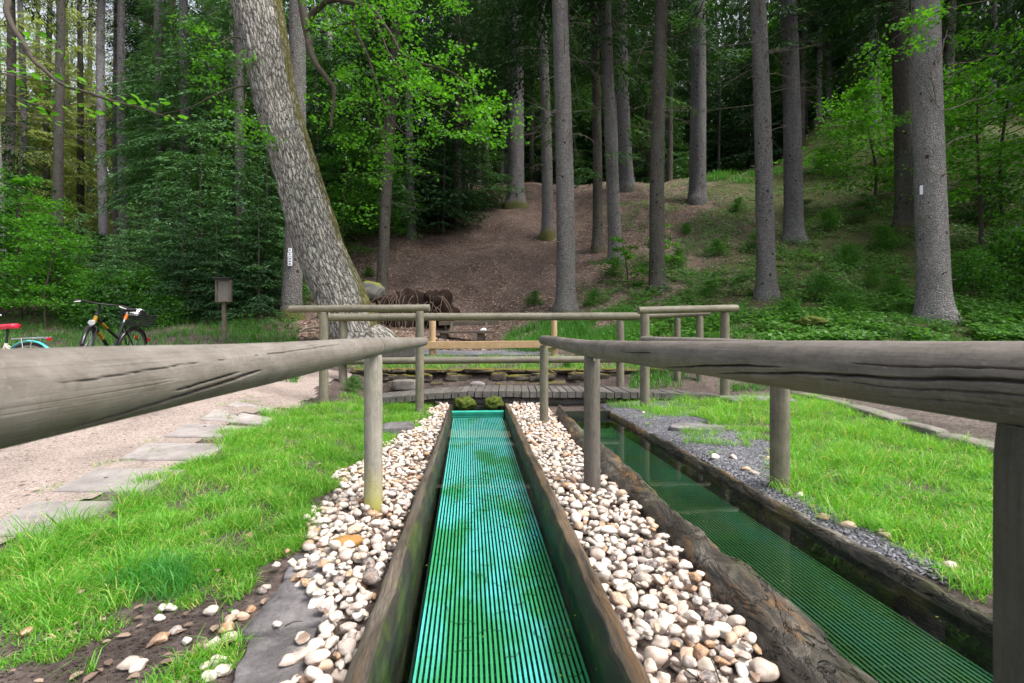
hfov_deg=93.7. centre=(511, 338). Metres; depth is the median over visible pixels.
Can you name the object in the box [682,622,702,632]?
pebble
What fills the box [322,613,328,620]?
pebble
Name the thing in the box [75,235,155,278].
dark bush
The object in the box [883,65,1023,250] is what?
beech sapling
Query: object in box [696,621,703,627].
pebble
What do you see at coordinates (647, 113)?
spruce tree
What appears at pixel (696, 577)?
pebble
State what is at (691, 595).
pebble
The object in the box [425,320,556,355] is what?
timber barrier
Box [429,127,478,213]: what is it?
young spruce
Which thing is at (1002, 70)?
young spruce
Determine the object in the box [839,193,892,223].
dark bush
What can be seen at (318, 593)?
pebble
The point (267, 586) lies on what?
pebble
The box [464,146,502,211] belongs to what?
young spruce
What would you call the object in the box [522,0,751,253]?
spruce tree
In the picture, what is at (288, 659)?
pebble
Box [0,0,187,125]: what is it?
alder tree
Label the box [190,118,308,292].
young spruce
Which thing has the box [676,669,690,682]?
pebble
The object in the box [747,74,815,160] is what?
young spruce
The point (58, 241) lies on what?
broadleaf bush
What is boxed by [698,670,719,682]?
pebble
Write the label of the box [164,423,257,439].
paving slab
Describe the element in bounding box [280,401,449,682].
pebble bed
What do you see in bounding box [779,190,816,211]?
dark bush
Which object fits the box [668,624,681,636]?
pebble
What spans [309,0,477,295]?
spruce tree
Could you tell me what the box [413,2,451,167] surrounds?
spruce tree
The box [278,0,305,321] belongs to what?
spruce tree
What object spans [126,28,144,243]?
spruce tree
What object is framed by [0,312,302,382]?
meadow grass
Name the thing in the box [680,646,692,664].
pebble
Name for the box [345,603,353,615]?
pebble
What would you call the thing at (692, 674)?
twigs
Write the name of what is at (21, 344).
childs bicycle
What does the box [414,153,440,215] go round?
young spruce
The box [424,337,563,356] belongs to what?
gravel yard
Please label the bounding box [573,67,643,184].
young spruce
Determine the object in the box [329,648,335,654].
pebble
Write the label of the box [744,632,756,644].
pebble
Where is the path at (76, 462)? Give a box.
[0,370,351,543]
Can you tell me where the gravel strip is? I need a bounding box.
[601,400,928,574]
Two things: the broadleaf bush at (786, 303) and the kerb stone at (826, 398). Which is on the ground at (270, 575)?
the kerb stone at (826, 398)
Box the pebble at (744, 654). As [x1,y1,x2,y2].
[736,650,751,659]
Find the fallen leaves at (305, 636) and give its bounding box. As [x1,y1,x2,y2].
[203,419,760,682]
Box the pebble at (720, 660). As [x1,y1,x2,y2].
[714,656,730,664]
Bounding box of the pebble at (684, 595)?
[677,591,689,599]
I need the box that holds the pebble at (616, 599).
[609,592,630,607]
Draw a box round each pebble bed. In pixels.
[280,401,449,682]
[509,401,728,682]
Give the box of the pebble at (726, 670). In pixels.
[720,666,732,675]
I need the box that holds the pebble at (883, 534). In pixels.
[877,531,891,538]
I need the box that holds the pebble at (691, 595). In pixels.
[687,591,698,601]
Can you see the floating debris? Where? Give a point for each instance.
(574, 615)
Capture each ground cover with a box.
[5,215,373,330]
[574,129,1023,355]
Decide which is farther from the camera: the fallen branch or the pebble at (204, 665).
the fallen branch
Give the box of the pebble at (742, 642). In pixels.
[739,639,750,647]
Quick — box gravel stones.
[610,407,967,585]
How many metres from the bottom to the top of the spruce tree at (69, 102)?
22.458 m
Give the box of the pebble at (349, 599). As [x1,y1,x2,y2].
[346,597,352,602]
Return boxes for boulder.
[363,281,384,302]
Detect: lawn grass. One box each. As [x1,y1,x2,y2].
[0,391,437,682]
[602,391,994,603]
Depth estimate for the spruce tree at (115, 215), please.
23.88 m
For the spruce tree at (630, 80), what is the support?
on the hill
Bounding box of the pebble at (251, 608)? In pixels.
[246,604,255,612]
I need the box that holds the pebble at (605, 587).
[601,583,608,591]
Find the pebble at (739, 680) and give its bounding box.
[733,677,750,682]
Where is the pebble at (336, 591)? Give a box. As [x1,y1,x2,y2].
[332,589,339,594]
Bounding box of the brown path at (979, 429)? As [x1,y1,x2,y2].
[792,391,996,441]
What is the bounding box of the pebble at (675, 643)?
[672,640,679,647]
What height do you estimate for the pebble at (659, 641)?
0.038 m
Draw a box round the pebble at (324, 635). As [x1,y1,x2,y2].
[318,632,331,639]
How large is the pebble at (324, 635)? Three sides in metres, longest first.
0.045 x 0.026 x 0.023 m
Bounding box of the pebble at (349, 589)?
[341,583,356,596]
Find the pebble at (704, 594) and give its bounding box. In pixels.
[698,585,710,602]
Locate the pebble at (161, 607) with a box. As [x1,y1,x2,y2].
[158,603,165,611]
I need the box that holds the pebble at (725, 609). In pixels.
[717,604,732,613]
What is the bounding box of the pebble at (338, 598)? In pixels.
[335,595,342,601]
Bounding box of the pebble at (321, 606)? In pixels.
[315,601,331,611]
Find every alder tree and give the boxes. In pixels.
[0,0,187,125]
[0,167,67,306]
[5,174,85,279]
[269,190,362,258]
[306,47,418,221]
[325,24,461,198]
[403,65,507,186]
[440,60,540,149]
[491,66,554,169]
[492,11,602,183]
[631,27,738,166]
[707,8,812,156]
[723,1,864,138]
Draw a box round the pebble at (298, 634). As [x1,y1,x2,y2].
[294,631,309,644]
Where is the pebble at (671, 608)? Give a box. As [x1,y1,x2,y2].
[667,605,676,612]
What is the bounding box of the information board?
[212,277,233,343]
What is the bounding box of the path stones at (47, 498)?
[0,390,293,508]
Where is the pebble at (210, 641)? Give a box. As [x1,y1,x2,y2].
[203,640,217,653]
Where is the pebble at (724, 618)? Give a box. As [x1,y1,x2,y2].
[715,609,727,622]
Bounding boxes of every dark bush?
[0,216,33,308]
[49,230,118,275]
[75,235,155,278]
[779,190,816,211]
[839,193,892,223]
[948,172,1023,227]
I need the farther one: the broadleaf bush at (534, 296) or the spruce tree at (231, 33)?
the spruce tree at (231, 33)
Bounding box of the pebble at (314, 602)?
[307,595,326,607]
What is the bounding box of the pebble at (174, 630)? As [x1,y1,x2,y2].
[169,625,181,634]
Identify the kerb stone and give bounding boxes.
[795,393,849,406]
[842,404,907,423]
[897,421,948,437]
[935,433,994,453]
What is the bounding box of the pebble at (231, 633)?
[223,631,238,641]
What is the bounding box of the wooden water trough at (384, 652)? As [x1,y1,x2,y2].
[344,403,650,682]
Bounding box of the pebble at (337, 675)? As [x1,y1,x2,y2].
[331,668,347,682]
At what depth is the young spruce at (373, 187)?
17.95 m
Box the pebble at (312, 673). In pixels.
[304,666,323,680]
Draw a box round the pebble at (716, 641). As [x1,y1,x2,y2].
[710,638,718,644]
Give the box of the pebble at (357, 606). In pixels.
[350,601,362,610]
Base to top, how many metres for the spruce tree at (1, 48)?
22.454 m
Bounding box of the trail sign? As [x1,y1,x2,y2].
[288,257,291,265]
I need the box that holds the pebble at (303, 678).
[297,667,323,682]
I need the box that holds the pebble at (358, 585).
[356,580,361,588]
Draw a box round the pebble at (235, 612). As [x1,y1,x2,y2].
[231,609,239,615]
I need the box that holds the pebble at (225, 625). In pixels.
[218,621,233,633]
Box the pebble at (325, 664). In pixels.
[318,659,333,670]
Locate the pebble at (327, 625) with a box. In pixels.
[318,619,334,632]
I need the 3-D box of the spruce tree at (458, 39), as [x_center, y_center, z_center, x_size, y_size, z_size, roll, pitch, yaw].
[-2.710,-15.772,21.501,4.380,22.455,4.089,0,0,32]
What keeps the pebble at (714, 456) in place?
on the gravel strip
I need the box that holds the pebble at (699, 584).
[697,581,713,597]
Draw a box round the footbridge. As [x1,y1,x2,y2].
[383,385,719,405]
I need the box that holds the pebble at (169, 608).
[164,603,177,610]
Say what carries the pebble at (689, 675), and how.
on the pebble at (681, 677)
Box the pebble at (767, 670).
[748,657,779,681]
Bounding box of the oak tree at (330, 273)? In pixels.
[162,0,532,339]
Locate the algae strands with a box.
[431,472,582,682]
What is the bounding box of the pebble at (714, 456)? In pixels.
[710,453,719,458]
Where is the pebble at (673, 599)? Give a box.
[665,595,677,604]
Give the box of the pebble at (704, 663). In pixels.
[697,656,715,671]
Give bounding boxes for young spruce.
[0,117,73,303]
[0,161,46,306]
[41,212,116,308]
[72,233,143,323]
[85,204,155,303]
[105,114,253,308]
[106,126,213,278]
[107,181,205,308]
[118,191,232,317]
[150,137,311,307]
[151,112,277,275]
[160,87,283,275]
[171,208,262,320]
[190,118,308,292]
[201,195,305,318]
[223,62,349,246]
[242,52,378,245]
[256,3,405,211]
[277,110,382,258]
[307,11,446,234]
[321,4,445,207]
[329,124,433,243]
[345,31,488,226]
[346,177,394,234]
[397,78,493,234]
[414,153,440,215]
[421,51,531,208]
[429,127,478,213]
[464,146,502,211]
[473,81,535,183]
[483,72,574,182]
[524,75,605,184]
[524,119,555,182]
[553,83,605,184]
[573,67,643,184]
[588,99,645,177]
[602,60,679,182]
[635,87,707,182]
[645,68,723,178]
[666,38,780,174]
[677,114,725,172]
[706,30,782,170]
[708,52,775,170]
[745,85,782,154]
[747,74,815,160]
[772,67,813,140]
[773,43,841,130]
[782,11,887,113]
[808,21,890,114]
[867,30,891,103]
[888,3,1023,106]
[954,19,987,106]
[955,20,989,98]
[971,15,1022,103]
[974,10,1023,103]
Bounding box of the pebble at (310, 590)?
[306,586,317,595]
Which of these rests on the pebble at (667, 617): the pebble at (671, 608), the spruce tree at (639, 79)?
the pebble at (671, 608)
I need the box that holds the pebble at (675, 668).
[669,661,684,672]
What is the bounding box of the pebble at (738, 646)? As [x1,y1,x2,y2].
[731,637,752,653]
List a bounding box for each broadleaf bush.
[0,242,115,321]
[11,210,105,275]
[36,264,143,331]
[74,263,196,327]
[132,289,206,330]
[274,284,314,303]
[341,375,363,393]
[359,266,376,276]
[522,290,548,306]
[579,288,609,308]
[599,254,630,278]
[668,249,689,267]
[679,221,693,236]
[696,278,727,298]
[701,237,739,257]
[724,196,751,214]
[734,228,778,251]
[774,297,812,320]
[801,273,848,298]
[808,145,836,171]
[811,204,849,232]
[828,290,868,311]
[830,242,872,266]
[854,265,891,288]
[860,223,911,251]
[867,273,914,297]
[914,245,1023,302]
[951,225,1023,285]
[976,225,1023,297]
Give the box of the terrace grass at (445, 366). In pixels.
[347,353,639,373]
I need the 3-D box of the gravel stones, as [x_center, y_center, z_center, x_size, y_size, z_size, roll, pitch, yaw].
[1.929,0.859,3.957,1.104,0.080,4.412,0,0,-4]
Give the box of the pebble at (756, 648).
[751,644,761,654]
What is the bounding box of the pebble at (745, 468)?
[741,466,750,470]
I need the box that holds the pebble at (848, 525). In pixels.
[840,521,856,528]
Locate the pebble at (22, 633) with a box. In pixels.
[19,626,34,636]
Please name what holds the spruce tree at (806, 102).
on the hill
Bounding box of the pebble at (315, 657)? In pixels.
[305,648,330,665]
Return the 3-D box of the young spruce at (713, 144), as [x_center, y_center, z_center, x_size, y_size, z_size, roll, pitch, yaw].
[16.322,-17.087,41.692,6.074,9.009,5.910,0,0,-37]
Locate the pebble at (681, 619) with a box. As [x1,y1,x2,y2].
[675,615,687,624]
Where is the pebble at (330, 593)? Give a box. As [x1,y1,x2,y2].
[326,591,333,595]
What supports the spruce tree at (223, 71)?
on the hill
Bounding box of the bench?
[436,321,498,340]
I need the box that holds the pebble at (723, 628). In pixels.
[712,621,731,639]
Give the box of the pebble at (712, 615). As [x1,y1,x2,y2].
[703,609,722,622]
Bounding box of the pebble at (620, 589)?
[616,586,625,591]
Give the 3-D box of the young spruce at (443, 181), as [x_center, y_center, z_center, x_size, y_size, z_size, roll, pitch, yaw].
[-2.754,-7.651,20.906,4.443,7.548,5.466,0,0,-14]
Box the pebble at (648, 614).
[644,610,654,618]
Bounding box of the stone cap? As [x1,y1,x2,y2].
[470,381,484,384]
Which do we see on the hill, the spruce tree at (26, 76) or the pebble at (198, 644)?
the spruce tree at (26, 76)
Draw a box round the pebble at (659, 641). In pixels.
[651,635,669,647]
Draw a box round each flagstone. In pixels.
[233,628,316,682]
[242,579,332,640]
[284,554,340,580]
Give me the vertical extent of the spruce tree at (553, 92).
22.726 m
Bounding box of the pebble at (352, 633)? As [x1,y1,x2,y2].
[347,629,357,638]
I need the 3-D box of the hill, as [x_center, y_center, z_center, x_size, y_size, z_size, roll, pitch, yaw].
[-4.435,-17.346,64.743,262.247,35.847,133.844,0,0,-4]
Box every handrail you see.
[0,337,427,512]
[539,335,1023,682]
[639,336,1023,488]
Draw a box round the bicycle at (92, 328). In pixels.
[74,299,156,346]
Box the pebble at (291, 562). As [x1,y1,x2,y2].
[287,558,296,566]
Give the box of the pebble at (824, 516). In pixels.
[817,513,829,519]
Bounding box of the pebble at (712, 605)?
[707,602,718,608]
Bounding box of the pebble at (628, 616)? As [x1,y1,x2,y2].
[624,613,632,619]
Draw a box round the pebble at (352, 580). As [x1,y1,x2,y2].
[345,577,357,585]
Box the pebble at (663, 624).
[649,618,667,635]
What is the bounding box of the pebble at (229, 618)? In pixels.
[224,614,235,621]
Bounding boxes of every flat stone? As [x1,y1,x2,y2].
[383,421,414,434]
[670,423,725,431]
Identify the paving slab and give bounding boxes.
[0,501,122,538]
[52,468,184,494]
[119,443,222,460]
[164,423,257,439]
[199,409,275,425]
[226,401,288,414]
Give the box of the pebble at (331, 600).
[321,596,336,612]
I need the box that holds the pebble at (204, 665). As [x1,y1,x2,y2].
[199,660,210,671]
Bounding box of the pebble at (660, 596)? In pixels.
[656,591,664,600]
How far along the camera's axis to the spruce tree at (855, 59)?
34.35 m
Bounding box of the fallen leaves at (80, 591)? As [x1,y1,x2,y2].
[20,395,969,624]
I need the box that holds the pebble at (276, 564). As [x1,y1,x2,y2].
[272,561,280,566]
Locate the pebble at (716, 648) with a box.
[713,644,719,653]
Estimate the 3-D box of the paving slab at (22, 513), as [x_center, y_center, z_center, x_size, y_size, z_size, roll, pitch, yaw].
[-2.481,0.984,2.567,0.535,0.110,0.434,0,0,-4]
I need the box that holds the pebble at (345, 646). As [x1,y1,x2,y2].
[337,638,355,655]
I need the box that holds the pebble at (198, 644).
[190,642,201,652]
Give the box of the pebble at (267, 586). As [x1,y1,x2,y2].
[262,584,270,589]
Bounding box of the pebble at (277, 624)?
[272,621,281,626]
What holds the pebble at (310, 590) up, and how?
on the flagstone at (287, 602)
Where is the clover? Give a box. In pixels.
[1,398,992,638]
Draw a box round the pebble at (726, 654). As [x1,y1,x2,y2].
[719,648,734,660]
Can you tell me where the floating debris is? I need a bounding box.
[426,470,941,675]
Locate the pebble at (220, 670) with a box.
[214,663,232,676]
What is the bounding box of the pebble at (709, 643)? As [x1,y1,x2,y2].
[704,640,715,647]
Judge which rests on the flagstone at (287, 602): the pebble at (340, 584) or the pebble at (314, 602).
the pebble at (314, 602)
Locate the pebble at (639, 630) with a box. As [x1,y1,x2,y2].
[635,626,643,634]
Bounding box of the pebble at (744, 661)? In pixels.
[737,657,754,676]
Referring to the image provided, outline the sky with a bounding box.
[0,0,1018,212]
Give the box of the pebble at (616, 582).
[611,579,622,586]
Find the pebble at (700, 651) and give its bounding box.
[693,643,711,660]
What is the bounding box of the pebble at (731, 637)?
[725,631,737,644]
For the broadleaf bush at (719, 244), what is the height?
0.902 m
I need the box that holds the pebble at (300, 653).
[292,647,308,664]
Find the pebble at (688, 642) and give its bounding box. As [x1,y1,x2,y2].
[684,636,695,647]
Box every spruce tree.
[0,0,51,200]
[0,0,55,254]
[0,0,76,307]
[0,0,93,241]
[0,0,111,240]
[2,1,84,229]
[5,0,104,256]
[15,0,140,254]
[29,1,111,241]
[52,0,147,259]
[64,0,138,252]
[66,0,152,258]
[73,0,154,268]
[73,4,141,237]
[77,1,178,259]
[80,1,193,256]
[86,0,206,264]
[92,1,142,166]
[93,0,227,267]
[103,0,234,279]
[105,7,163,145]
[110,11,179,202]
[113,0,205,239]
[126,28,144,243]
[139,0,317,281]
[144,1,253,235]
[175,0,262,219]
[190,0,229,235]
[192,28,256,216]
[196,2,248,231]
[244,0,315,186]
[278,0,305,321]
[285,0,339,113]
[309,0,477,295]
[311,0,364,154]
[313,1,415,143]
[313,2,338,177]
[337,1,404,149]
[341,0,428,113]
[354,0,464,239]
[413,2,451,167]
[419,0,512,230]
[425,8,454,176]
[427,0,507,190]
[446,5,498,181]
[449,0,508,181]
[450,0,507,105]
[453,22,506,181]
[463,0,552,208]
[466,0,591,240]
[469,0,508,182]
[473,0,535,184]
[476,0,607,312]
[491,4,540,184]
[492,11,553,182]
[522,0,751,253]
[523,2,602,105]
[523,21,547,166]
[536,22,588,139]
[540,0,686,261]
[573,0,677,192]
[573,5,599,152]
[578,1,633,179]
[583,1,651,162]
[601,0,652,161]
[601,0,709,293]
[629,2,689,183]
[630,0,719,181]
[630,6,680,179]
[633,0,689,134]
[643,0,743,204]
[666,0,725,134]
[666,5,690,156]
[667,0,725,148]
[676,0,733,173]
[687,0,822,300]
[705,0,751,171]
[708,0,752,158]
[719,0,774,143]
[719,0,850,243]
[767,0,856,134]
[769,0,834,140]
[778,0,861,126]
[799,0,855,114]
[799,0,1004,232]
[818,0,890,128]
[823,0,889,80]
[823,0,943,129]
[824,1,867,108]
[829,12,891,104]
[832,12,866,105]
[837,0,910,123]
[863,0,1011,143]
[881,6,973,49]
[882,0,987,84]
[909,0,1023,324]
[910,0,985,85]
[941,1,980,108]
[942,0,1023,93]
[944,0,1015,120]
[963,0,1023,211]
[967,0,1023,114]
[969,1,1023,67]
[972,1,1019,103]
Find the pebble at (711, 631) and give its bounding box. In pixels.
[702,624,719,637]
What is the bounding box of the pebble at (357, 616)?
[352,608,365,621]
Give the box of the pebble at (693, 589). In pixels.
[686,584,696,592]
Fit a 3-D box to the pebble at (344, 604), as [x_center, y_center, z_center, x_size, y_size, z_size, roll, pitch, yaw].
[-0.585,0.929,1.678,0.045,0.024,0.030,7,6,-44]
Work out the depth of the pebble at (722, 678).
1.29 m
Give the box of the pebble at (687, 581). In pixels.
[684,579,690,584]
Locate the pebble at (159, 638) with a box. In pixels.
[149,632,169,644]
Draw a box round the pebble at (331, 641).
[324,635,338,649]
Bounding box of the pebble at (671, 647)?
[668,637,682,650]
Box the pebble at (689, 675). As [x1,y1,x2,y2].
[684,669,698,678]
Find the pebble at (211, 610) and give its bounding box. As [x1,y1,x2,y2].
[202,605,218,615]
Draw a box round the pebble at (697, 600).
[692,595,702,604]
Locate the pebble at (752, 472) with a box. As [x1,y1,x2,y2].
[749,470,759,474]
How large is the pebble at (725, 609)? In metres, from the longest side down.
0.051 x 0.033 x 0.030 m
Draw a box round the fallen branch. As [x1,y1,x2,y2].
[299,321,318,331]
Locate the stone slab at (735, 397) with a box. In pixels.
[719,395,797,403]
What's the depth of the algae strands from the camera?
2.00 m
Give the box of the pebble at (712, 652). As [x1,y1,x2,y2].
[709,649,715,656]
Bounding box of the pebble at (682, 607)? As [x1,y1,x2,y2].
[675,601,688,615]
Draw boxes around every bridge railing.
[288,304,429,414]
[328,312,710,386]
[637,305,738,408]
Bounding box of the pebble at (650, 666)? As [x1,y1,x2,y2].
[644,658,656,673]
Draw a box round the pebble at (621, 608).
[614,604,626,612]
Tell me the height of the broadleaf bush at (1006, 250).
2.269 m
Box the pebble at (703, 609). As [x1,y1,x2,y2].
[699,606,707,613]
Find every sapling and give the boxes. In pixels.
[0,174,110,320]
[0,212,116,326]
[587,235,663,289]
[647,223,683,262]
[774,147,822,173]
[782,84,892,177]
[802,57,967,211]
[843,34,988,151]
[844,122,960,192]
[877,197,893,206]
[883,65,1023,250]
[943,18,1023,211]
[949,204,1023,230]
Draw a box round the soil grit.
[0,591,256,682]
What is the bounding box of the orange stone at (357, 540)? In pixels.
[333,534,363,552]
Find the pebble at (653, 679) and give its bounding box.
[649,676,658,682]
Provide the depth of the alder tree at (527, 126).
45.49 m
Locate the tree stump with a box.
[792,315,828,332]
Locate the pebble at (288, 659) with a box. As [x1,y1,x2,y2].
[278,653,294,666]
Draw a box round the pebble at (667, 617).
[659,610,674,626]
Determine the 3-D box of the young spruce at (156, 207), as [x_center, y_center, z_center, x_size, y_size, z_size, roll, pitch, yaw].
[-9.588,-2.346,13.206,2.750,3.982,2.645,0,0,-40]
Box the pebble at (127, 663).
[116,655,138,669]
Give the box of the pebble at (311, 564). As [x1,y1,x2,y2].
[306,561,316,568]
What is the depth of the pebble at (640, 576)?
1.79 m
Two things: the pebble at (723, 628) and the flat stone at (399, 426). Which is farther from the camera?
the flat stone at (399, 426)
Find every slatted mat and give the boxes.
[408,417,591,682]
[582,428,992,682]
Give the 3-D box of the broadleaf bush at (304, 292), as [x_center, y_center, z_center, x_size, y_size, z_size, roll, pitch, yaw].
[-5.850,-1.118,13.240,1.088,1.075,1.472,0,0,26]
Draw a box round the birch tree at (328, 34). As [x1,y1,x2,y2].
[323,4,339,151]
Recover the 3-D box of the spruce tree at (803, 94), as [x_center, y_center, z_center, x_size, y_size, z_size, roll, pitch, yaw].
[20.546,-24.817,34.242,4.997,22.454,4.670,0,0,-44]
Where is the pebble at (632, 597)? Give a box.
[626,590,637,605]
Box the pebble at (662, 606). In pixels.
[657,603,666,610]
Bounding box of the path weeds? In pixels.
[35,391,273,507]
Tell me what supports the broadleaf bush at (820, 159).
on the hill
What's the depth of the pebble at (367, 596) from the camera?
1.70 m
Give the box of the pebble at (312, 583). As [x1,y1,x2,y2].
[306,580,322,596]
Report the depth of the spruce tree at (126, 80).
26.49 m
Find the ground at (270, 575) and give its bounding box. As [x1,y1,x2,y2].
[0,329,992,682]
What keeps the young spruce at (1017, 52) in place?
on the hill
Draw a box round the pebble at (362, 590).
[359,587,365,594]
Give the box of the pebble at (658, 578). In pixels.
[651,574,664,584]
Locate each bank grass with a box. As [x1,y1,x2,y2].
[500,304,651,352]
[628,295,1023,391]
[688,166,783,186]
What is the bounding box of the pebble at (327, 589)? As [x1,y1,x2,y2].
[325,586,340,595]
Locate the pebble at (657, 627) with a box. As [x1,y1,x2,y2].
[653,622,659,632]
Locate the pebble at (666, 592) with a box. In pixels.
[662,588,677,597]
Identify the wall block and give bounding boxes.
[392,379,414,390]
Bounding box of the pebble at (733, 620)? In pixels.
[726,614,745,626]
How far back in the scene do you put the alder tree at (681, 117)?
40.32 m
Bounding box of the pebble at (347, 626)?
[340,622,356,630]
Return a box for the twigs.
[195,441,720,682]
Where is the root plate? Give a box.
[371,287,460,330]
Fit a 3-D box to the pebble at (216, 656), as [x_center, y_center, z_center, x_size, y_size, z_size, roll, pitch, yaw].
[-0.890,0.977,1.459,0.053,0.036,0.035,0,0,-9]
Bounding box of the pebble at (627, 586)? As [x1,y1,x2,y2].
[621,582,636,593]
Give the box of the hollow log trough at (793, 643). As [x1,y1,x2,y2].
[555,404,992,682]
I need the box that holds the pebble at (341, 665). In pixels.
[338,661,345,670]
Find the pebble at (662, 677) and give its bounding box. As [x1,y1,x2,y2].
[656,671,670,682]
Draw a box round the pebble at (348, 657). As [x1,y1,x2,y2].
[344,651,351,663]
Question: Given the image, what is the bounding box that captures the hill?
[0,99,1023,341]
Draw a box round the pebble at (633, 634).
[626,629,645,639]
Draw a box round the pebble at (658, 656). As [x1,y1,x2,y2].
[643,646,667,666]
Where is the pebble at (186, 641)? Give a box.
[182,637,191,645]
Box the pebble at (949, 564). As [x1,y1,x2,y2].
[941,561,957,570]
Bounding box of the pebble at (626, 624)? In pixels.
[620,620,631,632]
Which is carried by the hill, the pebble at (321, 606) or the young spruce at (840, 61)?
the young spruce at (840, 61)
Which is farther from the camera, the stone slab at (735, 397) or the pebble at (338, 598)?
the stone slab at (735, 397)
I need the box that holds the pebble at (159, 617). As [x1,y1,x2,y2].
[154,614,165,621]
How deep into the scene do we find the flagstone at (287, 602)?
1.65 m
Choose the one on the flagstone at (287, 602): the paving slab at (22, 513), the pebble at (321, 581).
the pebble at (321, 581)
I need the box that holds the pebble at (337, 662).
[334,656,347,667]
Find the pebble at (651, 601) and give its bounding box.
[637,594,658,609]
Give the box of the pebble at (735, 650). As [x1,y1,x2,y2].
[731,648,739,657]
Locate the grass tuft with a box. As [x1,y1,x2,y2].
[79,541,219,610]
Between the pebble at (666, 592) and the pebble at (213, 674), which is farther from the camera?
the pebble at (666, 592)
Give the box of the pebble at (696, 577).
[688,571,701,582]
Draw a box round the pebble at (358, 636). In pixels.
[355,631,361,642]
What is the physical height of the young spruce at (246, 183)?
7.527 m
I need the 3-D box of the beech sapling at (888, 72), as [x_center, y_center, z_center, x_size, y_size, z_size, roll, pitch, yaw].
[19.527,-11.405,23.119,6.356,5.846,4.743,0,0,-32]
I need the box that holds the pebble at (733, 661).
[728,658,737,665]
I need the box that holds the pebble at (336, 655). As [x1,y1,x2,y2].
[332,651,341,659]
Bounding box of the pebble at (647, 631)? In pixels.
[643,628,652,635]
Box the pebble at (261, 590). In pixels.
[257,586,266,594]
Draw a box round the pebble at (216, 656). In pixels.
[210,654,225,667]
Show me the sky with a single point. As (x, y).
(1, 14)
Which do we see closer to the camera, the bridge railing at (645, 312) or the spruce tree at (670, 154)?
the bridge railing at (645, 312)
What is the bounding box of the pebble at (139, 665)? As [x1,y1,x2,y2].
[128,658,148,673]
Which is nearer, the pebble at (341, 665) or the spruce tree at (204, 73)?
the pebble at (341, 665)
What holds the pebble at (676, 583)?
on the pebble at (666, 592)
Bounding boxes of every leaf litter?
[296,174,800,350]
[667,164,1018,340]
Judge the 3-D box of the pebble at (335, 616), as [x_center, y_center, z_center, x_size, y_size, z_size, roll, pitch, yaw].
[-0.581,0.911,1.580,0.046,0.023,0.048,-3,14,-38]
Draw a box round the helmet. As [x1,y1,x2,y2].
[130,308,146,315]
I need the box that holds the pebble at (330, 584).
[325,582,333,586]
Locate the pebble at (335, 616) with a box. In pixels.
[328,610,342,622]
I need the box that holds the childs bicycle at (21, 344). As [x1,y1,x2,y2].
[0,314,51,348]
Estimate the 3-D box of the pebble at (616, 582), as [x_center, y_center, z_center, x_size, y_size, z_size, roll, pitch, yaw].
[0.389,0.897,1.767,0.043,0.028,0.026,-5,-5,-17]
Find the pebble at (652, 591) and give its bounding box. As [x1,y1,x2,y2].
[649,589,656,595]
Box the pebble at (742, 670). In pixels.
[735,662,747,678]
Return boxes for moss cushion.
[454,396,476,410]
[484,396,503,409]
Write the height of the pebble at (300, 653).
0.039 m
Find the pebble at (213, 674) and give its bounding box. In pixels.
[201,670,216,681]
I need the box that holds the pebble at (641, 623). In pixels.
[633,618,650,628]
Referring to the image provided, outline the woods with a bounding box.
[1,0,1020,232]
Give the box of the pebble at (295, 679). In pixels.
[291,674,300,682]
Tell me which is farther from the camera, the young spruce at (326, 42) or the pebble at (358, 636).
the young spruce at (326, 42)
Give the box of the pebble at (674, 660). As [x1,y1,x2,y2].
[670,657,681,666]
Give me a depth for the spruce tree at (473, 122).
35.31 m
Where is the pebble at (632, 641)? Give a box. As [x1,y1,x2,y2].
[627,636,636,647]
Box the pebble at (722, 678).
[720,676,727,682]
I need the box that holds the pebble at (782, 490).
[781,488,790,494]
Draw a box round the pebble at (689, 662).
[682,654,697,668]
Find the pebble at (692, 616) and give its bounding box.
[683,610,700,622]
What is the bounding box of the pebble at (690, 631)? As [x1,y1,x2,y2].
[684,626,703,641]
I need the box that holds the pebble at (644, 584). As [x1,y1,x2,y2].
[640,581,648,588]
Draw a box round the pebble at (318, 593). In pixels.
[312,590,325,596]
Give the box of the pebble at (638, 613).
[634,609,643,618]
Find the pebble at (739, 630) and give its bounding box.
[731,625,748,636]
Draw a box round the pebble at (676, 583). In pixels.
[671,578,680,588]
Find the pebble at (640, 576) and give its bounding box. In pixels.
[633,571,651,584]
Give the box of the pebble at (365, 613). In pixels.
[362,610,368,616]
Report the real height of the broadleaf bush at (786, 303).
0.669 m
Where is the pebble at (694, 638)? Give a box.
[689,634,698,643]
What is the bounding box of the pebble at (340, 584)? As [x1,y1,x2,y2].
[338,581,343,587]
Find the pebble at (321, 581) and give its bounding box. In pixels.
[316,579,325,584]
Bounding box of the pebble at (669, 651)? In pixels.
[664,648,671,657]
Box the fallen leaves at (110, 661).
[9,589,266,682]
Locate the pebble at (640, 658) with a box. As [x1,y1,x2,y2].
[638,653,643,661]
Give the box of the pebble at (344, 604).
[340,600,350,608]
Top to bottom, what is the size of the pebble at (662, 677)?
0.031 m
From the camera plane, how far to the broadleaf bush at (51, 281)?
11.95 m
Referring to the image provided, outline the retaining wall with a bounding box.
[350,367,672,385]
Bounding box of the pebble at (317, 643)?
[306,637,324,651]
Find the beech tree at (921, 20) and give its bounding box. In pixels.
[842,0,1023,149]
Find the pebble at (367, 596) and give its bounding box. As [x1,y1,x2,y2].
[355,590,371,601]
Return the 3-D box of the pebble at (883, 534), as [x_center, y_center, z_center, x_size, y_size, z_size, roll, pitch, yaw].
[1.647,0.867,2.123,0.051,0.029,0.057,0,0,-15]
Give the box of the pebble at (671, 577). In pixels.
[669,575,678,581]
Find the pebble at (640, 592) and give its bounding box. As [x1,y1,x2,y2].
[637,590,644,595]
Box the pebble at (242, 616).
[236,611,249,620]

